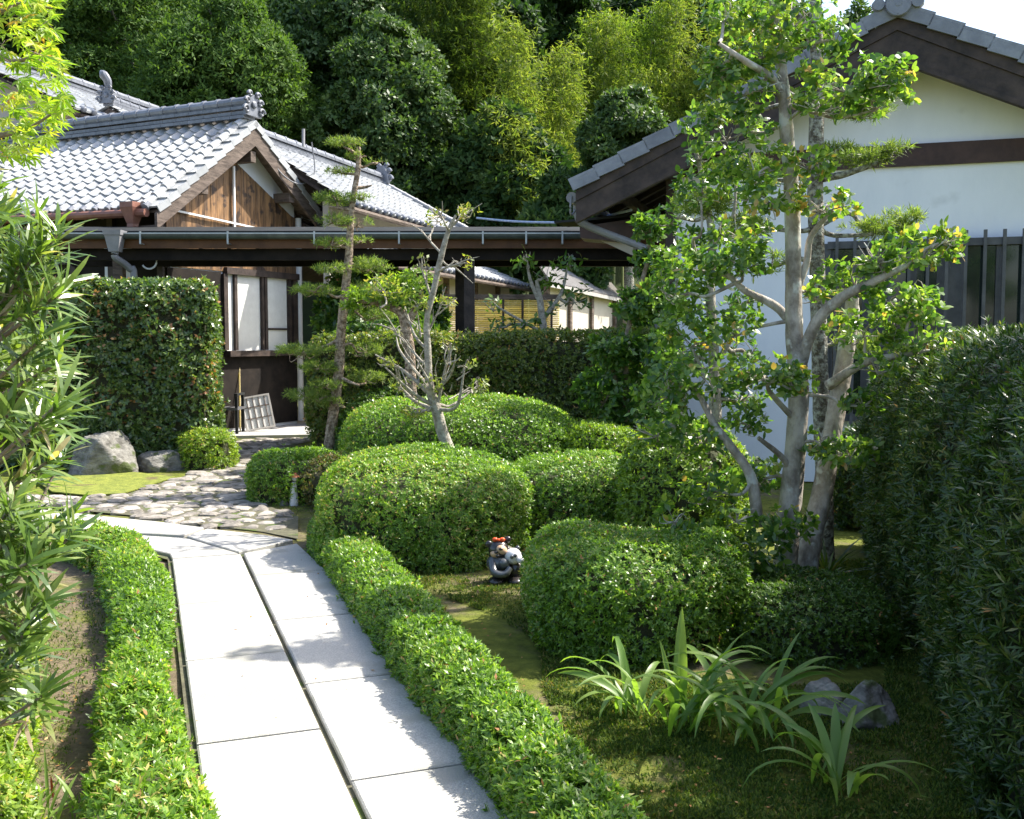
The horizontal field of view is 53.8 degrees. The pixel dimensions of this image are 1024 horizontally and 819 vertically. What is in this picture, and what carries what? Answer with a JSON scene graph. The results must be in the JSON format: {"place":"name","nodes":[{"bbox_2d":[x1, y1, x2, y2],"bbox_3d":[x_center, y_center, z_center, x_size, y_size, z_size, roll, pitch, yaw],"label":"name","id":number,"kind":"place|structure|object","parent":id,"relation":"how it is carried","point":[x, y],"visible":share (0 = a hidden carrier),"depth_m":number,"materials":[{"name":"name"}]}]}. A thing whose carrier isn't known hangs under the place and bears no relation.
{"place":"outdoors","nodes":[
{"label":"outdoors","id":0,"kind":"place"},
{"bbox_2d":[0,507,508,818],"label":"path","id":1,"kind":"structure","parent":0,"point":[263,751],"depth_m":4.40,"materials":[{"name":"grey concrete"}]},
{"bbox_2d":[230,420,313,438],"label":"pavement","id":2,"kind":"structure","parent":0,"point":[297,429],"depth_m":17.22,"materials":[{"name":"concrete"}]},
{"bbox_2d":[0,89,322,434],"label":"wooden house","id":3,"kind":"structure","parent":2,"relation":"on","point":[219,163],"depth_m":17.45,"materials":[{"name":"tile"}]},
{"bbox_2d":[221,267,303,356],"bbox_3d":[-4.443,-1.722,18.087,0.140,1.520,2.105,2,4,25],"label":"window","id":4,"kind":"structure","parent":3,"relation":"in","point":[259,313],"depth_m":17.98,"materials":[{"name":"paper"}]},
{"bbox_2d":[224,392,244,433],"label":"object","id":5,"kind":"object","parent":2,"relation":"on","point":[236,407],"visible":0.51,"depth_m":17.01,"materials":[{"name":"black metal"}]},
{"bbox_2d":[239,368,240,431],"bbox_3d":[-4.724,-0.234,17.499,0.024,1.220,0.384,-1,4,-14],"label":"pole","id":6,"kind":"object","parent":2,"relation":"on","point":[239,402],"visible":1,"depth_m":17.46,"materials":[{"name":"beige wood"}]},
{"bbox_2d":[244,393,275,431],"bbox_3d":[-4.419,0.049,17.522,0.587,0.659,0.248,-1,4,-17],"label":"lattice panel","id":7,"kind":"object","parent":2,"relation":"on","point":[258,412],"visible":0.94,"depth_m":17.52,"materials":[{"name":"wood"}]},
{"bbox_2d":[280,500,288,505],"bbox_3d":[-2.225,0.920,9.869,0.104,0.079,0.085,0,4,0],"label":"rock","id":8,"kind":"object","parent":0,"point":[282,504],"visible":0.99,"depth_m":9.84,"materials":[{"name":"grey stone"}]},
{"bbox_2d":[0,86,1019,818],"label":"ground","id":9,"kind":"structure","parent":0,"point":[518,652],"depth_m":4.98,"materials":[{"name":"green plant"}]},
{"bbox_2d":[0,0,35,57],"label":"evergreen tree","id":10,"kind":"object","parent":9,"relation":"on","point":[5,39],"visible":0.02,"depth_m":33.42,"materials":[{"name":"green plant"}]},
{"bbox_2d":[2,739,43,801],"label":"strap leaf plant","id":11,"kind":"object","parent":9,"relation":"on","point":[11,759],"visible":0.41,"depth_m":3.42,"materials":[{"name":"green plant"}]},
{"bbox_2d":[0,613,58,818],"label":"border hedge","id":12,"kind":"object","parent":9,"relation":"on","point":[26,806],"visible":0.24,"depth_m":3.44,"materials":[{"name":"green plant"}]},
{"bbox_2d":[0,0,79,169],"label":"maple tree","id":13,"kind":"object","parent":9,"relation":"on","point":[62,100],"visible":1,"depth_m":2.86,"materials":[{"name":"green plant"}]},
{"bbox_2d":[50,777,53,797],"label":"red leaf","id":14,"kind":"object","parent":9,"relation":"on","point":[51,783],"visible":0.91,"depth_m":3.53,"materials":[{"name":"brown plant"}]},
{"bbox_2d":[0,161,113,752],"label":"long leaved shrub","id":15,"kind":"object","parent":9,"relation":"on","point":[28,534],"visible":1,"depth_m":3.11,"materials":[{"name":"green plant"}]},
{"bbox_2d":[35,747,85,818],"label":"strap leaf plant","id":16,"kind":"object","parent":9,"relation":"on","point":[65,787],"visible":0.88,"depth_m":3.33,"materials":[{"name":"green plant"}]},
{"bbox_2d":[0,0,139,79],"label":"evergreen tree","id":17,"kind":"object","parent":9,"relation":"on","point":[13,49],"depth_m":33.23,"materials":[{"name":"green plant"}]},
{"bbox_2d":[0,50,158,127],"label":"tiled house","id":18,"kind":"structure","parent":9,"relation":"on","point":[93,99],"depth_m":20.94,"materials":[{"name":"tile"}]},
{"bbox_2d":[68,430,137,474],"bbox_3d":[-4.959,0.533,12.280,0.775,0.545,0.723,0,4,0],"label":"rock","id":19,"kind":"object","parent":9,"relation":"on","point":[107,452],"visible":0.78,"depth_m":12.08,"materials":[{"name":"grey stone"}]},
{"bbox_2d":[42,472,174,495],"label":"moss","id":20,"kind":"object","parent":9,"relation":"on","point":[106,484],"visible":0.74,"depth_m":11.25,"materials":[{"name":"green plant"}]},
{"bbox_2d":[25,0,201,102],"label":"cypress tree","id":21,"kind":"object","parent":9,"relation":"on","point":[131,18],"visible":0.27,"depth_m":31.25,"materials":[{"name":"green plant"}]},
{"bbox_2d":[0,271,230,471],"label":"square hedge","id":22,"kind":"object","parent":9,"relation":"on","point":[153,347],"visible":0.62,"depth_m":12.64,"materials":[{"name":"green plant"}]},
{"bbox_2d":[62,516,220,818],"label":"border hedge","id":23,"kind":"object","parent":9,"relation":"on","point":[142,764],"visible":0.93,"depth_m":3.93,"materials":[{"name":"green plant"}]},
{"bbox_2d":[0,437,311,538],"bbox_3d":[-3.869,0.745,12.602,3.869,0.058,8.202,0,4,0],"label":"stone path","id":24,"kind":"structure","parent":9,"relation":"on","point":[210,504],"depth_m":10.03,"materials":[{"name":"grey stone"}]},
{"bbox_2d":[137,450,188,472],"bbox_3d":[-4.396,0.647,12.590,0.658,0.275,0.410,0,4,0],"label":"rock","id":25,"kind":"object","parent":9,"relation":"on","point":[160,461],"visible":0.91,"depth_m":12.53,"materials":[{"name":"grey stone"}]},
{"bbox_2d":[153,0,210,21],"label":"evergreen tree","id":26,"kind":"object","parent":9,"relation":"on","point":[177,5],"visible":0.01,"depth_m":46.88,"materials":[{"name":"green plant"}]},
{"bbox_2d":[175,425,241,471],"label":"clipped shrub","id":27,"kind":"object","parent":9,"relation":"on","point":[216,451],"visible":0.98,"depth_m":12.58,"materials":[{"name":"green plant"}]},
{"bbox_2d":[121,0,326,143],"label":"cypress tree","id":28,"kind":"object","parent":9,"relation":"on","point":[213,50],"visible":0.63,"depth_m":28.96,"materials":[{"name":"green plant"}]},
{"bbox_2d":[239,442,340,505],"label":"clipped shrub","id":29,"kind":"object","parent":9,"relation":"on","point":[271,470],"visible":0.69,"depth_m":9.92,"materials":[{"name":"green plant"}]},
{"bbox_2d":[289,472,298,505],"bbox_3d":[-2.125,0.777,9.851,0.101,0.325,0.101,0,4,0],"label":"garden ornament","id":30,"kind":"object","parent":9,"relation":"on","point":[293,501],"visible":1,"depth_m":9.82,"materials":[{"name":"grey stone"}]},
{"bbox_2d":[260,0,357,282],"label":"evergreen tree","id":31,"kind":"object","parent":9,"relation":"on","point":[269,12],"visible":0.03,"depth_m":35.89,"materials":[{"name":"green plant"}]},
{"bbox_2d":[299,451,350,507],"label":"clipped shrub","id":32,"kind":"object","parent":9,"relation":"on","point":[315,479],"visible":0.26,"depth_m":9.74,"materials":[{"name":"green plant"}]},
{"bbox_2d":[273,134,397,448],"bbox_3d":[-1.843,-1.053,10.714,1.382,3.726,0.576,-1,4,-14],"label":"thin pine","id":33,"kind":"object","parent":9,"relation":"on","point":[336,400],"visible":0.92,"depth_m":10.69,"materials":[{"name":"green plant"}]},
{"bbox_2d":[264,0,444,148],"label":"oak tree","id":34,"kind":"object","parent":9,"relation":"on","point":[313,39],"visible":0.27,"depth_m":33.14,"materials":[{"name":"green plant"}]},
{"bbox_2d":[45,227,665,340],"bbox_3d":[-2.148,-1.093,15.246,9.496,3.331,2.030,0,4,0],"label":"walkway canopy","id":35,"kind":"object","parent":9,"relation":"on","point":[120,250],"visible":0.68,"depth_m":14.54,"materials":[{"name":"brown wood"}]},
{"bbox_2d":[142,261,156,269],"bbox_3d":[-5.279,-2.159,14.688,0.226,0.242,0.028,0,4,0],"label":"hose loop","id":36,"kind":"object","parent":35,"relation":"hanging from","point":[153,267],"visible":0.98,"depth_m":14.68,"materials":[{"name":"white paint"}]},
{"bbox_2d":[263,128,467,290],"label":"tiled house","id":37,"kind":"structure","parent":9,"relation":"on","point":[388,205],"depth_m":20.29,"materials":[{"name":"tile"}]},
{"bbox_2d":[333,385,405,452],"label":"clipped shrub","id":38,"kind":"object","parent":9,"relation":"on","point":[381,392],"visible":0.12,"depth_m":10.85,"materials":[{"name":"green plant"}]},
{"bbox_2d":[316,306,440,444],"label":"evergreen bush","id":39,"kind":"object","parent":9,"relation":"on","point":[360,326],"visible":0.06,"depth_m":12.42,"materials":[{"name":"green plant"}]},
{"bbox_2d":[308,261,452,443],"bbox_3d":[-2.033,-0.920,15.912,2.475,3.124,2.116,0,4,0],"label":"evergreen bush","id":40,"kind":"object","parent":9,"relation":"on","point":[325,316],"visible":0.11,"depth_m":15.41,"materials":[{"name":"green plant"}]},
{"bbox_2d":[296,9,468,215],"bbox_3d":[-3.895,-6.682,31.560,5.370,11.464,5.129,0,4,0],"label":"oak tree","id":41,"kind":"object","parent":9,"relation":"on","point":[388,103],"visible":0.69,"depth_m":29.97,"materials":[{"name":"green plant"}]},
{"bbox_2d":[338,266,440,397],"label":"stubby shrub","id":42,"kind":"object","parent":9,"relation":"on","point":[359,301],"visible":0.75,"depth_m":10.31,"materials":[{"name":"green plant"}]},
{"bbox_2d":[298,205,532,343],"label":"tiled house","id":43,"kind":"structure","parent":9,"relation":"on","point":[490,280],"depth_m":24.01,"materials":[{"name":"tile"}]},
{"bbox_2d":[394,0,442,37],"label":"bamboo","id":44,"kind":"object","parent":9,"relation":"on","point":[418,14],"visible":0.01,"depth_m":41.48,"materials":[{"name":"green plant"}]},
{"bbox_2d":[309,440,536,573],"bbox_3d":[-0.646,0.686,7.668,1.728,0.852,1.671,0,4,0],"label":"clipped shrub","id":45,"kind":"object","parent":9,"relation":"on","point":[435,508],"visible":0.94,"depth_m":7.08,"materials":[{"name":"green plant"}]},
{"bbox_2d":[399,0,448,36],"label":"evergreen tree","id":46,"kind":"object","parent":9,"relation":"on","point":[427,8],"visible":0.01,"depth_m":47.15,"materials":[{"name":"green plant"}]},
{"bbox_2d":[361,202,489,446],"bbox_3d":[-0.735,-0.518,8.393,1.110,2.414,0.800,0,4,0],"label":"leaning tree","id":47,"kind":"object","parent":9,"relation":"on","point":[433,405],"visible":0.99,"depth_m":8.31,"materials":[{"name":"grey plant"}]},
{"bbox_2d":[398,0,491,129],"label":"bamboo","id":48,"kind":"object","parent":9,"relation":"on","point":[431,9],"visible":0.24,"depth_m":33.16,"materials":[{"name":"green plant"}]},
{"bbox_2d":[337,389,581,471],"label":"clipped shrub","id":49,"kind":"object","parent":9,"relation":"on","point":[499,425],"visible":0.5,"depth_m":8.74,"materials":[{"name":"green plant"}]},
{"bbox_2d":[409,0,526,129],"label":"bamboo","id":50,"kind":"object","parent":9,"relation":"on","point":[459,15],"visible":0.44,"depth_m":33.15,"materials":[{"name":"green plant"}]},
{"bbox_2d":[303,514,649,818],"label":"border hedge","id":51,"kind":"object","parent":9,"relation":"on","point":[524,755],"visible":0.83,"depth_m":3.97,"materials":[{"name":"green plant"}]},
{"bbox_2d":[427,0,525,113],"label":"bamboo","id":52,"kind":"object","parent":9,"relation":"on","point":[480,49],"visible":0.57,"depth_m":33.23,"materials":[{"name":"green plant"}]},
{"bbox_2d":[39,517,946,814],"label":"fallen leaves","id":53,"kind":"object","parent":9,"relation":"on","point":[523,685],"visible":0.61,"depth_m":3.90,"materials":[{"name":"brown plant"}]},
{"bbox_2d":[302,324,690,459],"bbox_3d":[-0.208,-0.043,11.348,4.417,1.855,1.045,0,4,7],"label":"long hedge","id":54,"kind":"object","parent":9,"relation":"on","point":[550,369],"visible":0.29,"depth_m":11.01,"materials":[{"name":"green plant"}]},
{"bbox_2d":[420,95,574,309],"bbox_3d":[-0.367,-5.031,30.752,4.524,8.977,4.514,3,5,37],"label":"evergreen tree","id":55,"kind":"object","parent":9,"relation":"on","point":[458,169],"visible":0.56,"depth_m":29.35,"materials":[{"name":"green plant"}]},
{"bbox_2d":[444,294,558,342],"bbox_3d":[-0.523,-0.963,19.474,2.870,2.503,0.110,0,4,0],"label":"bamboo fence","id":56,"kind":"object","parent":9,"relation":"on","point":[528,310],"visible":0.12,"depth_m":19.40,"materials":[{"name":"yellow wood"}]},
{"bbox_2d":[440,0,567,149],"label":"tree","id":57,"kind":"object","parent":9,"relation":"on","point":[530,18],"visible":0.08,"depth_m":35.18,"materials":[{"name":"green plant"}]},
{"bbox_2d":[485,536,523,585],"bbox_3d":[-0.041,1.003,6.723,0.275,0.318,0.276,0,4,0],"label":"figurine","id":58,"kind":"object","parent":9,"relation":"on","point":[503,561],"visible":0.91,"depth_m":6.65,"materials":[{"name":"grey ceramic"}]},
{"bbox_2d":[474,99,551,331],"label":"bamboo","id":59,"kind":"object","parent":9,"relation":"on","point":[523,152],"visible":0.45,"depth_m":29.24,"materials":[{"name":"green plant"}]},
{"bbox_2d":[15,477,1014,818],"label":"moss tufts","id":60,"kind":"object","parent":9,"relation":"on","point":[909,735],"visible":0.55,"depth_m":3.96,"materials":[{"name":"green plant"}]},
{"bbox_2d":[481,2,565,327],"bbox_3d":[0.210,-7.112,32.589,3.306,11.019,3.284,4,5,42],"label":"bamboo","id":61,"kind":"object","parent":9,"relation":"on","point":[518,79],"visible":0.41,"depth_m":31.71,"materials":[{"name":"green plant"}]},
{"bbox_2d":[450,0,621,107],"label":"evergreen tree","id":62,"kind":"object","parent":9,"relation":"on","point":[562,17],"visible":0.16,"depth_m":38.81,"materials":[{"name":"green plant"}]},
{"bbox_2d":[482,251,593,342],"bbox_3d":[0.316,-0.800,11.883,1.329,2.281,0.403,0,4,0],"label":"persimmon tree","id":63,"kind":"object","parent":9,"relation":"on","point":[542,315],"visible":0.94,"depth_m":11.81,"materials":[{"name":"green plant"}]},
{"bbox_2d":[523,31,594,167],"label":"bamboo","id":64,"kind":"object","parent":9,"relation":"on","point":[559,122],"visible":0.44,"depth_m":33.19,"materials":[{"name":"green plant"}]},
{"bbox_2d":[530,78,589,167],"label":"bamboo","id":65,"kind":"object","parent":9,"relation":"on","point":[544,108],"visible":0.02,"depth_m":34.78,"materials":[{"name":"green plant"}]},
{"bbox_2d":[508,164,614,291],"bbox_3d":[1.424,-3.171,26.853,3.081,6.536,3.049,0,4,0],"label":"evergreen tree","id":66,"kind":"object","parent":9,"relation":"on","point":[554,187],"visible":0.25,"depth_m":26.05,"materials":[{"name":"green plant"}]},
{"bbox_2d":[505,447,632,553],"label":"clipped shrub","id":67,"kind":"object","parent":9,"relation":"on","point":[580,487],"visible":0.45,"depth_m":7.59,"materials":[{"name":"green plant"}]},
{"bbox_2d":[540,267,621,341],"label":"garden shed","id":68,"kind":"structure","parent":9,"relation":"on","point":[598,315],"depth_m":25.25,"materials":[{"name":"beige paint"}]},
{"bbox_2d":[557,7,632,158],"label":"bamboo","id":69,"kind":"object","parent":9,"relation":"on","point":[584,40],"visible":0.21,"depth_m":36.15,"materials":[{"name":"green plant"}]},
{"bbox_2d":[560,2,642,159],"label":"bamboo","id":70,"kind":"object","parent":9,"relation":"on","point":[599,90],"visible":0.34,"depth_m":35.74,"materials":[{"name":"green plant"}]},
{"bbox_2d":[562,414,648,466],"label":"clipped shrub","id":71,"kind":"object","parent":9,"relation":"on","point":[590,440],"visible":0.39,"depth_m":8.62,"materials":[{"name":"green plant"}]},
{"bbox_2d":[572,81,676,323],"bbox_3d":[3.168,-4.354,27.258,3.407,8.838,3.124,0,4,0],"label":"evergreen tree","id":72,"kind":"object","parent":9,"relation":"on","point":[616,121],"visible":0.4,"depth_m":26.34,"materials":[{"name":"green plant"}]},
{"bbox_2d":[579,63,670,285],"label":"bamboo","id":73,"kind":"object","parent":9,"relation":"on","point":[633,81],"visible":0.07,"depth_m":34.67,"materials":[{"name":"green plant"}]},
{"bbox_2d":[590,10,663,290],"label":"bamboo","id":74,"kind":"object","parent":9,"relation":"on","point":[628,75],"visible":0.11,"depth_m":37.23,"materials":[{"name":"green plant"}]},
{"bbox_2d":[570,209,685,446],"bbox_3d":[1.168,-0.535,9.282,1.280,2.614,0.635,0,4,0],"label":"camellia shrub","id":75,"kind":"object","parent":9,"relation":"on","point":[625,350],"visible":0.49,"depth_m":9.19,"materials":[{"name":"green plant"}]},
{"bbox_2d":[519,514,753,669],"bbox_3d":[0.679,0.928,5.623,1.298,0.642,1.551,0,4,0],"label":"clipped shrub","id":76,"kind":"object","parent":9,"relation":"on","point":[587,593],"visible":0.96,"depth_m":5.04,"materials":[{"name":"green plant"}]},
{"bbox_2d":[620,318,664,327],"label":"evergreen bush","id":77,"kind":"object","parent":9,"relation":"on","point":[639,324],"depth_m":12.82,"materials":[{"name":"green plant"}]},
{"bbox_2d":[546,636,740,718],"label":"strap leaf plant","id":78,"kind":"object","parent":9,"relation":"on","point":[635,689],"visible":0.95,"depth_m":4.34,"materials":[{"name":"green plant"}]},
{"bbox_2d":[613,0,696,303],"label":"bamboo","id":79,"kind":"object","parent":9,"relation":"on","point":[651,47],"visible":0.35,"depth_m":35.89,"materials":[{"name":"green plant"}]},
{"bbox_2d":[578,0,741,122],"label":"tree","id":80,"kind":"object","parent":9,"relation":"on","point":[628,6],"visible":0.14,"depth_m":41.01,"materials":[{"name":"green plant"}]},
{"bbox_2d":[634,0,716,134],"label":"bamboo","id":81,"kind":"object","parent":9,"relation":"on","point":[686,41],"visible":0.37,"depth_m":35.88,"materials":[{"name":"green plant"}]},
{"bbox_2d":[613,415,758,548],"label":"clipped shrub","id":82,"kind":"object","parent":9,"relation":"on","point":[651,470],"visible":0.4,"depth_m":6.99,"materials":[{"name":"green plant"}]},
{"bbox_2d":[642,140,772,423],"bbox_3d":[1.480,-0.702,7.626,1.013,2.637,0.452,0,4,-7],"label":"camellia tree","id":83,"kind":"object","parent":9,"relation":"on","point":[671,226],"visible":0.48,"depth_m":7.56,"materials":[{"name":"green plant"}]},
{"bbox_2d":[630,608,792,752],"bbox_3d":[0.795,1.079,4.096,0.686,0.496,0.766,3,5,36],"label":"strap leaf plant","id":84,"kind":"object","parent":9,"relation":"on","point":[676,690],"visible":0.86,"depth_m":4.15,"materials":[{"name":"green plant"}]},
{"bbox_2d":[677,0,768,105],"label":"bamboo","id":85,"kind":"object","parent":9,"relation":"on","point":[734,10],"visible":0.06,"depth_m":36.64,"materials":[{"name":"green plant"}]},
{"bbox_2d":[666,8,781,133],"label":"bamboo","id":86,"kind":"object","parent":9,"relation":"on","point":[703,92],"visible":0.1,"depth_m":35.49,"materials":[{"name":"green plant"}]},
{"bbox_2d":[711,4,775,98],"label":"bamboo","id":87,"kind":"object","parent":9,"relation":"on","point":[764,47],"visible":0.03,"depth_m":35.80,"materials":[{"name":"green plant"}]},
{"bbox_2d":[664,632,864,745],"bbox_3d":[1.014,1.140,4.136,0.797,0.368,0.941,0,4,0],"label":"strap leaf plant","id":88,"kind":"object","parent":9,"relation":"on","point":[775,693],"visible":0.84,"depth_m":4.11,"materials":[{"name":"green plant"}]},
{"bbox_2d":[703,0,829,64],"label":"evergreen tree","id":89,"kind":"object","parent":9,"relation":"on","point":[806,10],"depth_m":41.92,"materials":[{"name":"green plant"}]},
{"bbox_2d":[748,0,806,77],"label":"bamboo","id":90,"kind":"object","parent":9,"relation":"on","point":[782,15],"visible":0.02,"depth_m":36.57,"materials":[{"name":"green plant"}]},
{"bbox_2d":[554,0,1023,481],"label":"white building","id":91,"kind":"structure","parent":9,"relation":"on","point":[961,125],"depth_m":10.94,"materials":[{"name":"paint"}]},
{"bbox_2d":[476,209,631,223],"bbox_3d":[0.696,-2.736,14.236,0.589,0.359,4.047,-2,4,-30],"label":"cable","id":92,"kind":"object","parent":91,"relation":"attached to","point":[552,222],"visible":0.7,"depth_m":15.00,"materials":[{"name":"grey metal"}]},
{"bbox_2d":[825,228,1023,424],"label":"window","id":93,"kind":"structure","parent":91,"relation":"in","point":[989,281],"depth_m":10.89,"materials":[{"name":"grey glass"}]},
{"bbox_2d":[624,0,970,589],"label":"tall garden tree","id":94,"kind":"object","parent":9,"relation":"on","point":[789,538],"visible":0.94,"depth_m":5.80,"materials":[{"name":"green plant"}]},
{"bbox_2d":[668,0,928,562],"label":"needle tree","id":95,"kind":"object","parent":9,"relation":"on","point":[849,153],"visible":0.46,"depth_m":6.80,"materials":[{"name":"green plant"}]},
{"bbox_2d":[726,562,903,670],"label":"clipped shrub","id":96,"kind":"object","parent":9,"relation":"on","point":[777,614],"visible":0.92,"depth_m":5.06,"materials":[{"name":"green plant"}]},
{"bbox_2d":[772,537,869,579],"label":"fern","id":97,"kind":"object","parent":9,"relation":"on","point":[824,564],"visible":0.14,"depth_m":6.69,"materials":[{"name":"green plant"}]},
{"bbox_2d":[799,677,844,723],"bbox_3d":[1.353,1.253,4.373,0.210,0.172,0.182,0,4,0],"label":"rock","id":98,"kind":"object","parent":9,"relation":"on","point":[824,684],"visible":0.41,"depth_m":4.35,"materials":[{"name":"grey stone"}]},
{"bbox_2d":[741,701,942,803],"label":"strap leaf plant","id":99,"kind":"object","parent":9,"relation":"on","point":[832,751],"visible":1,"depth_m":3.62,"materials":[{"name":"green plant"}]},
{"bbox_2d":[833,422,860,530],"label":"evergreen bush","id":100,"kind":"object","parent":9,"relation":"on","point":[844,514],"visible":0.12,"depth_m":8.67,"materials":[{"name":"green plant"}]},
{"bbox_2d":[828,0,873,30],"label":"evergreen tree","id":101,"kind":"object","parent":9,"relation":"on","point":[857,13],"visible":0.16,"depth_m":38.70,"materials":[{"name":"green plant"}]},
{"bbox_2d":[838,680,899,734],"bbox_3d":[1.494,1.247,4.260,0.282,0.200,0.243,0,4,0],"label":"rock","id":102,"kind":"object","parent":9,"relation":"on","point":[869,693],"visible":0.73,"depth_m":4.21,"materials":[{"name":"grey stone"}]},
{"bbox_2d":[843,315,1023,818],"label":"tall hedge","id":103,"kind":"object","parent":9,"relation":"on","point":[938,506],"visible":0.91,"depth_m":4.04,"materials":[{"name":"green plant"}]},
{"bbox_2d":[735,0,1023,43],"label":"sky","id":104,"kind":"structure","parent":0,"point":[1003,18],"materials":[{"name":"white"}]}
]}

